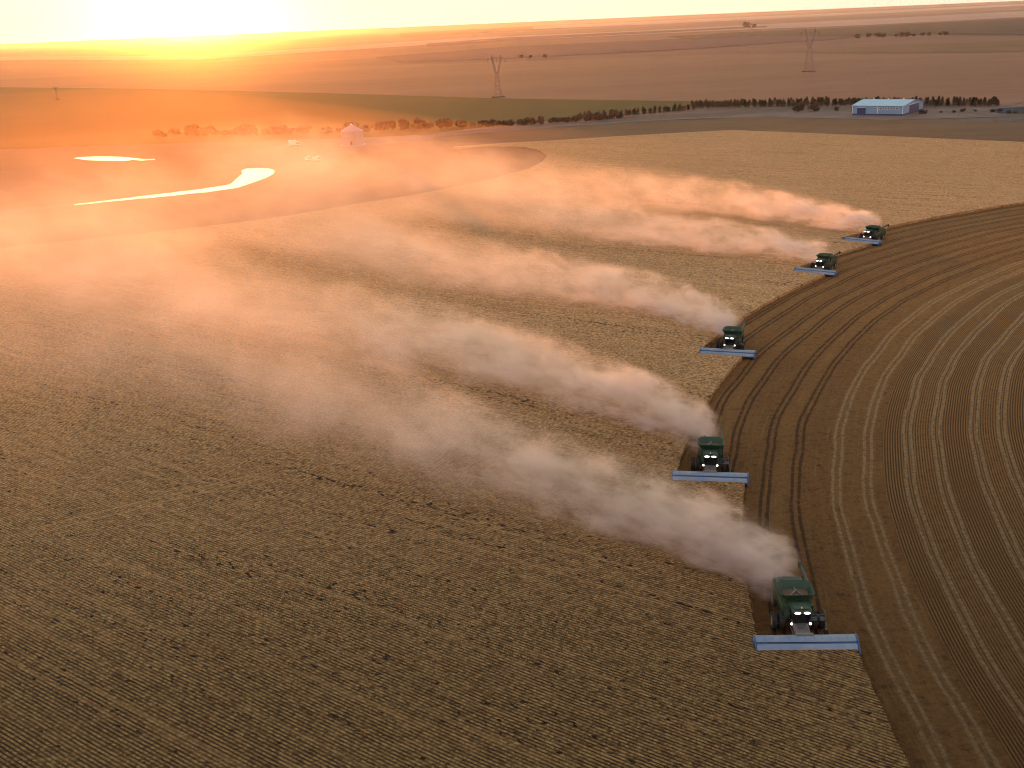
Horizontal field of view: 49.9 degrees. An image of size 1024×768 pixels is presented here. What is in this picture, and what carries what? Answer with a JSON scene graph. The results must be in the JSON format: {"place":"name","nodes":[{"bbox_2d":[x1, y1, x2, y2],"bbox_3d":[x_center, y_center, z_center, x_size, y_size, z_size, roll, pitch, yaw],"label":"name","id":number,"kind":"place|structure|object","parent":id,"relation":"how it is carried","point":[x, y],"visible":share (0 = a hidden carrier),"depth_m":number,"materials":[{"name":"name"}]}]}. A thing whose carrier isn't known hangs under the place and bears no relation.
{"place":"outdoors","nodes":[
{"label":"outdoors","id":0,"kind":"place"},
{"bbox_2d":[0,203,74,214],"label":"dirt road","id":1,"kind":"structure","parent":0,"point":[31,209],"depth_m":450.30,"materials":[{"name":"beige soil"}]},
{"bbox_2d":[76,156,154,160],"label":"pool","id":2,"kind":"structure","parent":0,"point":[100,158],"depth_m":622.73,"materials":[{"name":"grey liquid"}]},
{"bbox_2d":[75,168,274,204],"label":"canal","id":3,"kind":"structure","parent":0,"point":[249,176],"depth_m":495.71,"materials":[{"name":"grey liquid"}]},
{"bbox_2d":[0,141,546,247],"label":"ploughed field","id":4,"kind":"structure","parent":0,"point":[29,178],"depth_m":498.64,"materials":[{"name":"brown soil"}]},
{"bbox_2d":[220,136,433,182],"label":"farm yard","id":5,"kind":"structure","parent":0,"point":[286,162],"depth_m":602.50,"materials":[{"name":"brown soil"}]},
{"bbox_2d":[288,140,299,146],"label":"farm truck","id":6,"kind":"object","parent":5,"relation":"on","point":[293,143],"visible":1,"depth_m":645.17,"materials":[{"name":"white paint"}]},
{"bbox_2d":[305,156,311,161],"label":"farm truck","id":7,"kind":"object","parent":5,"relation":"on","point":[308,158],"visible":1,"depth_m":569.53,"materials":[{"name":"white paint"}]},
{"bbox_2d":[312,156,320,161],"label":"farm truck","id":8,"kind":"object","parent":5,"relation":"on","point":[316,159],"visible":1,"depth_m":566.63,"materials":[{"name":"white paint"}]},
{"bbox_2d":[340,124,364,145],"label":"grain bin","id":9,"kind":"object","parent":5,"relation":"on","point":[351,135],"visible":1,"depth_m":638.12,"materials":[{"name":"metal"}]},
{"bbox_2d":[0,87,781,148],"bbox_3d":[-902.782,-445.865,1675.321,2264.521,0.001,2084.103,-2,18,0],"label":"green field","id":10,"kind":"structure","parent":0,"point":[43,117],"depth_m":906.52,"materials":[{"name":"green plant"}]},
{"bbox_2d":[152,129,162,136],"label":"broadleaf tree","id":11,"kind":"object","parent":10,"relation":"on","point":[156,132],"visible":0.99,"depth_m":738.82,"materials":[{"name":"green plant"}]},
{"bbox_2d":[167,128,181,136],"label":"broadleaf tree","id":12,"kind":"object","parent":10,"relation":"on","point":[175,131],"visible":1,"depth_m":744.43,"materials":[{"name":"green plant"}]},
{"bbox_2d":[183,124,199,135],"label":"broadleaf tree","id":13,"kind":"object","parent":10,"relation":"on","point":[191,129],"visible":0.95,"depth_m":744.98,"materials":[{"name":"green plant"}]},
{"bbox_2d":[199,125,213,133],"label":"broadleaf tree","id":14,"kind":"object","parent":10,"relation":"on","point":[201,128],"visible":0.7,"depth_m":744.86,"materials":[{"name":"green plant"}]},
{"bbox_2d":[207,127,215,132],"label":"broadleaf tree","id":15,"kind":"object","parent":10,"relation":"on","point":[209,129],"visible":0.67,"depth_m":743.92,"materials":[{"name":"green plant"}]},
{"bbox_2d":[211,129,218,135],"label":"broadleaf tree","id":16,"kind":"object","parent":10,"relation":"on","point":[215,132],"visible":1,"depth_m":734.22,"materials":[{"name":"green plant"}]},
{"bbox_2d":[220,130,227,134],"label":"broadleaf tree","id":17,"kind":"object","parent":10,"relation":"on","point":[222,132],"visible":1,"depth_m":737.11,"materials":[{"name":"green plant"}]},
{"bbox_2d":[231,126,244,135],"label":"broadleaf tree","id":18,"kind":"object","parent":10,"relation":"on","point":[240,129],"visible":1,"depth_m":729.97,"materials":[{"name":"green plant"}]},
{"bbox_2d":[241,124,255,131],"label":"broadleaf tree","id":19,"kind":"object","parent":10,"relation":"on","point":[248,126],"visible":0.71,"depth_m":734.46,"materials":[{"name":"green plant"}]},
{"bbox_2d":[244,129,252,135],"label":"broadleaf tree","id":20,"kind":"object","parent":10,"relation":"on","point":[247,132],"visible":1,"depth_m":728.52,"materials":[{"name":"green plant"}]},
{"bbox_2d":[261,128,275,135],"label":"broadleaf tree","id":21,"kind":"object","parent":10,"relation":"on","point":[267,131],"visible":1,"depth_m":716.44,"materials":[{"name":"green plant"}]},
{"bbox_2d":[270,125,285,135],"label":"broadleaf tree","id":22,"kind":"object","parent":10,"relation":"on","point":[279,130],"visible":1,"depth_m":719.82,"materials":[{"name":"green plant"}]},
{"bbox_2d":[284,127,294,134],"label":"broadleaf tree","id":23,"kind":"object","parent":10,"relation":"on","point":[289,131],"visible":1,"depth_m":719.90,"materials":[{"name":"green plant"}]},
{"bbox_2d":[295,126,307,134],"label":"broadleaf tree","id":24,"kind":"object","parent":10,"relation":"on","point":[300,129],"visible":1,"depth_m":717.13,"materials":[{"name":"green plant"}]},
{"bbox_2d":[301,126,312,133],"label":"broadleaf tree","id":25,"kind":"object","parent":10,"relation":"on","point":[308,128],"visible":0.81,"depth_m":722.68,"materials":[{"name":"green plant"}]},
{"bbox_2d":[321,127,333,133],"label":"broadleaf tree","id":26,"kind":"object","parent":10,"relation":"on","point":[328,130],"visible":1,"depth_m":713.28,"materials":[{"name":"green plant"}]},
{"bbox_2d":[342,122,354,129],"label":"broadleaf tree","id":27,"kind":"object","parent":10,"relation":"on","point":[345,124],"visible":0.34,"depth_m":711.56,"materials":[{"name":"green plant"}]},
{"bbox_2d":[359,124,372,132],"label":"broadleaf tree","id":28,"kind":"object","parent":10,"relation":"on","point":[365,127],"visible":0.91,"depth_m":712.00,"materials":[{"name":"green plant"}]},
{"bbox_2d":[374,121,381,130],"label":"broadleaf tree","id":29,"kind":"object","parent":10,"relation":"on","point":[375,127],"visible":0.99,"depth_m":724.35,"materials":[{"name":"green plant"}]},
{"bbox_2d":[377,121,389,130],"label":"broadleaf tree","id":30,"kind":"object","parent":10,"relation":"on","point":[383,126],"visible":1,"depth_m":720.96,"materials":[{"name":"green plant"}]},
{"bbox_2d":[388,120,396,128],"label":"broadleaf tree","id":31,"kind":"object","parent":10,"relation":"on","point":[392,124],"visible":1,"depth_m":723.57,"materials":[{"name":"green plant"}]},
{"bbox_2d":[398,118,409,129],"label":"broadleaf tree","id":32,"kind":"object","parent":10,"relation":"on","point":[403,122],"visible":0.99,"depth_m":719.39,"materials":[{"name":"green plant"}]},
{"bbox_2d":[399,123,408,129],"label":"broadleaf tree","id":33,"kind":"object","parent":10,"relation":"on","point":[403,126],"visible":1,"depth_m":717.03,"materials":[{"name":"green plant"}]},
{"bbox_2d":[410,123,416,129],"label":"broadleaf tree","id":34,"kind":"object","parent":10,"relation":"on","point":[413,125],"visible":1,"depth_m":716.67,"materials":[{"name":"green plant"}]},
{"bbox_2d":[413,118,426,129],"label":"broadleaf tree","id":35,"kind":"object","parent":10,"relation":"on","point":[419,121],"visible":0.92,"depth_m":718.05,"materials":[{"name":"green plant"}]},
{"bbox_2d":[421,122,428,129],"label":"broadleaf tree","id":36,"kind":"object","parent":10,"relation":"on","point":[424,124],"visible":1,"depth_m":713.41,"materials":[{"name":"green plant"}]},
{"bbox_2d":[424,122,433,128],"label":"broadleaf tree","id":37,"kind":"object","parent":10,"relation":"on","point":[431,124],"visible":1,"depth_m":714.31,"materials":[{"name":"green plant"}]},
{"bbox_2d":[435,118,444,129],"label":"broadleaf tree","id":38,"kind":"object","parent":10,"relation":"on","point":[440,124],"visible":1,"depth_m":711.70,"materials":[{"name":"green plant"}]},
{"bbox_2d":[443,118,452,128],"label":"broadleaf tree","id":39,"kind":"object","parent":10,"relation":"on","point":[446,121],"visible":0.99,"depth_m":714.79,"materials":[{"name":"green plant"}]},
{"bbox_2d":[454,120,464,128],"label":"broadleaf tree","id":40,"kind":"object","parent":10,"relation":"on","point":[456,123],"visible":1,"depth_m":714.89,"materials":[{"name":"green plant"}]},
{"bbox_2d":[459,120,466,127],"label":"broadleaf tree","id":41,"kind":"object","parent":10,"relation":"on","point":[464,122],"visible":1,"depth_m":715.14,"materials":[{"name":"green plant"}]},
{"bbox_2d":[477,120,483,126],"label":"broadleaf tree","id":42,"kind":"object","parent":10,"relation":"on","point":[481,123],"visible":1,"depth_m":715.79,"materials":[{"name":"green plant"}]},
{"bbox_2d":[0,130,1023,767],"bbox_3d":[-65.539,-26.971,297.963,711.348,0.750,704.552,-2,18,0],"label":"wheat field","id":43,"kind":"structure","parent":0,"point":[390,482],"depth_m":168.12,"materials":[{"name":"beige plant"}]},
{"bbox_2d":[0,52,1023,149],"bbox_3d":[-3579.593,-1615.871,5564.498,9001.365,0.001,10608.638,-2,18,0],"label":"stubble field","id":44,"kind":"structure","parent":0,"point":[962,75],"depth_m":1272.85,"materials":[{"name":"brown plant"}]},
{"bbox_2d":[487,55,505,97],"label":"pylon","id":45,"kind":"object","parent":44,"relation":"on","point":[500,57],"visible":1,"depth_m":991.37,"materials":[{"name":"metal"}]},
{"bbox_2d":[802,28,819,71],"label":"pylon","id":46,"kind":"object","parent":44,"relation":"on","point":[811,51],"visible":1,"depth_m":1184.77,"materials":[{"name":"metal"}]},
{"bbox_2d":[0,1,1023,241],"bbox_3d":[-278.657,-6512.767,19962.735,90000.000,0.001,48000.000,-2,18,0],"label":"ground","id":47,"kind":"structure","parent":0,"point":[206,45],"depth_m":4574.79,"materials":[{"name":"brown soil"}]},
{"bbox_2d":[0,11,1023,59],"bbox_3d":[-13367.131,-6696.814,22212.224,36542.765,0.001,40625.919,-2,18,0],"label":"pale strip","id":48,"kind":"object","parent":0,"point":[851,22],"visible":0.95,"depth_m":4162.19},
{"bbox_2d":[0,0,1023,43],"label":"sky","id":49,"kind":"structure","parent":0,"point":[21,21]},
{"bbox_2d":[400,117,719,139],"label":"track","id":50,"kind":"structure","parent":0,"point":[540,127],"depth_m":695.69,"materials":[{"name":"brown soil"}]},
{"bbox_2d":[427,26,766,45],"bbox_3d":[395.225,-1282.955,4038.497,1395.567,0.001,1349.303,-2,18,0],"label":"pale field","id":51,"kind":"structure","parent":0,"point":[518,38],"depth_m":4199.27,"materials":[{"name":"beige plant"}]},
{"bbox_2d":[742,22,749,26],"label":"broadleaf tree","id":52,"kind":"object","parent":51,"relation":"on","point":[745,24],"visible":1,"depth_m":4538.23,"materials":[{"name":"green plant"}]},
{"bbox_2d":[376,36,854,61],"bbox_3d":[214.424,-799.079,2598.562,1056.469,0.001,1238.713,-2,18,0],"label":"fallow strip","id":53,"kind":"object","parent":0,"point":[585,48],"visible":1,"depth_m":2413.71,"materials":[{"name":"brown soil"}]},
{"bbox_2d":[400,3,1023,36],"bbox_3d":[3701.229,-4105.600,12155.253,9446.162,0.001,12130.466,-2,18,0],"label":"fallow field","id":54,"kind":"structure","parent":0,"point":[466,31],"depth_m":11719.16,"materials":[{"name":"brown soil"}]},
{"bbox_2d":[416,101,1023,136],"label":"grass verge","id":55,"kind":"object","parent":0,"point":[698,112],"depth_m":722.34,"materials":[{"name":"plant"}]},
{"bbox_2d":[490,119,495,125],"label":"broadleaf tree","id":56,"kind":"object","parent":55,"relation":"on","point":[492,122],"visible":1,"depth_m":718.63,"materials":[{"name":"green plant"}]},
{"bbox_2d":[506,119,513,125],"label":"broadleaf tree","id":57,"kind":"object","parent":55,"relation":"on","point":[509,122],"visible":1,"depth_m":716.51,"materials":[{"name":"green plant"}]},
{"bbox_2d":[523,117,530,124],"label":"broadleaf tree","id":58,"kind":"object","parent":55,"relation":"on","point":[527,120],"visible":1,"depth_m":719.41,"materials":[{"name":"green plant"}]},
{"bbox_2d":[537,116,543,123],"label":"broadleaf tree","id":59,"kind":"object","parent":55,"relation":"on","point":[540,118],"visible":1,"depth_m":721.16,"materials":[{"name":"green plant"}]},
{"bbox_2d":[577,114,582,121],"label":"broadleaf tree","id":60,"kind":"object","parent":55,"relation":"on","point":[580,117],"visible":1,"depth_m":724.66,"materials":[{"name":"green plant"}]},
{"bbox_2d":[586,113,592,120],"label":"broadleaf tree","id":61,"kind":"object","parent":55,"relation":"on","point":[590,115],"visible":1,"depth_m":729.68,"materials":[{"name":"green plant"}]},
{"bbox_2d":[593,112,598,119],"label":"broadleaf tree","id":62,"kind":"object","parent":55,"relation":"on","point":[596,114],"visible":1,"depth_m":732.40,"materials":[{"name":"green plant"}]},
{"bbox_2d":[616,111,623,118],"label":"broadleaf tree","id":63,"kind":"object","parent":55,"relation":"on","point":[619,113],"visible":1,"depth_m":737.08,"materials":[{"name":"green plant"}]},
{"bbox_2d":[790,102,804,111],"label":"broadleaf tree","id":64,"kind":"object","parent":55,"relation":"on","point":[798,106],"visible":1,"depth_m":726.21,"materials":[{"name":"green plant"}]},
{"bbox_2d":[807,101,820,110],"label":"broadleaf tree","id":65,"kind":"object","parent":55,"relation":"on","point":[814,105],"visible":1,"depth_m":727.45,"materials":[{"name":"green plant"}]},
{"bbox_2d":[971,97,978,105],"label":"conifer tree","id":66,"kind":"object","parent":55,"relation":"on","point":[976,100],"visible":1,"depth_m":716.34,"materials":[{"name":"green plant"}]},
{"bbox_2d":[421,118,1023,143],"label":"brown field","id":67,"kind":"structure","parent":0,"point":[960,129],"depth_m":639.69,"materials":[{"name":"brown soil"}]},
{"bbox_2d":[533,4,1023,28],"bbox_3d":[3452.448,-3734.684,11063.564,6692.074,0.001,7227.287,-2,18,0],"label":"pale field","id":68,"kind":"structure","parent":0,"point":[714,19],"depth_m":9849.17,"materials":[{"name":"beige plant"}]},
{"bbox_2d":[668,18,1023,39],"bbox_3d":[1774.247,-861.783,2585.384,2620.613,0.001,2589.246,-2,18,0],"label":"dark strip","id":69,"kind":"object","parent":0,"point":[1006,27],"visible":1,"depth_m":2997.17,"materials":[{"name":"brown soil"}]},
{"bbox_2d":[678,204,1023,767],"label":"harvested field","id":70,"kind":"structure","parent":0,"point":[864,408],"depth_m":165.26,"materials":[{"name":"brown soil"}]},
{"bbox_2d":[672,427,748,486],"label":"combine harvester","id":71,"kind":"object","parent":70,"relation":"on","point":[710,458],"visible":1,"depth_m":162.88,"materials":[{"name":"green paint"}]},
{"bbox_2d":[699,321,755,358],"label":"combine harvester","id":72,"kind":"object","parent":70,"relation":"on","point":[733,337],"visible":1,"depth_m":221.37,"materials":[{"name":"green paint"}]},
{"bbox_2d":[753,562,860,654],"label":"combine harvester","id":73,"kind":"object","parent":70,"relation":"on","point":[792,597],"visible":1,"depth_m":120.06,"materials":[{"name":"green paint"}]},
{"bbox_2d":[794,251,840,276],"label":"combine harvester","id":74,"kind":"object","parent":70,"relation":"on","point":[827,261],"visible":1,"depth_m":285.64,"materials":[{"name":"green paint"}]},
{"bbox_2d":[843,224,888,245],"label":"combine harvester","id":75,"kind":"object","parent":70,"relation":"on","point":[873,234],"visible":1,"depth_m":319.92,"materials":[{"name":"green paint"}]},
{"bbox_2d":[720,111,997,119],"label":"barn yard","id":76,"kind":"structure","parent":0,"point":[831,114],"depth_m":687.27,"materials":[{"name":"grey gravel"}]},
{"bbox_2d":[851,98,922,115],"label":"barn","id":77,"kind":"structure","parent":0,"point":[894,107],"depth_m":686.68,"materials":[{"name":"blue paint"}]},
{"bbox_2d":[857,107,865,114],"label":"door","id":78,"kind":"structure","parent":77,"relation":"in","point":[860,110],"depth_m":688.91,"materials":[{"name":"blue paint"}]},
{"bbox_2d":[909,102,918,113],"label":"door","id":79,"kind":"structure","parent":77,"relation":"in","point":[914,107],"depth_m":691.86,"materials":[{"name":"blue paint"}]},
{"bbox_2d":[811,40,1023,52],"bbox_3d":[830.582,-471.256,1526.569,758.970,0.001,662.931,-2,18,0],"label":"shaded field","id":80,"kind":"structure","parent":0,"point":[1004,46],"depth_m":1657.97,"materials":[{"name":"brown soil"}]},
{"bbox_2d":[993,107,1023,112],"bbox_3d":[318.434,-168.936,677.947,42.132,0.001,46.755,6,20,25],"label":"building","id":81,"kind":"structure","parent":0,"point":[1018,109],"depth_m":682.72,"materials":[{"name":"grey metal"}]},
{"bbox_2d":[993,100,1023,108],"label":"gravel road","id":82,"kind":"structure","parent":0,"point":[1013,103],"depth_m":717.15,"materials":[{"name":"beige gravel"}]}
]}

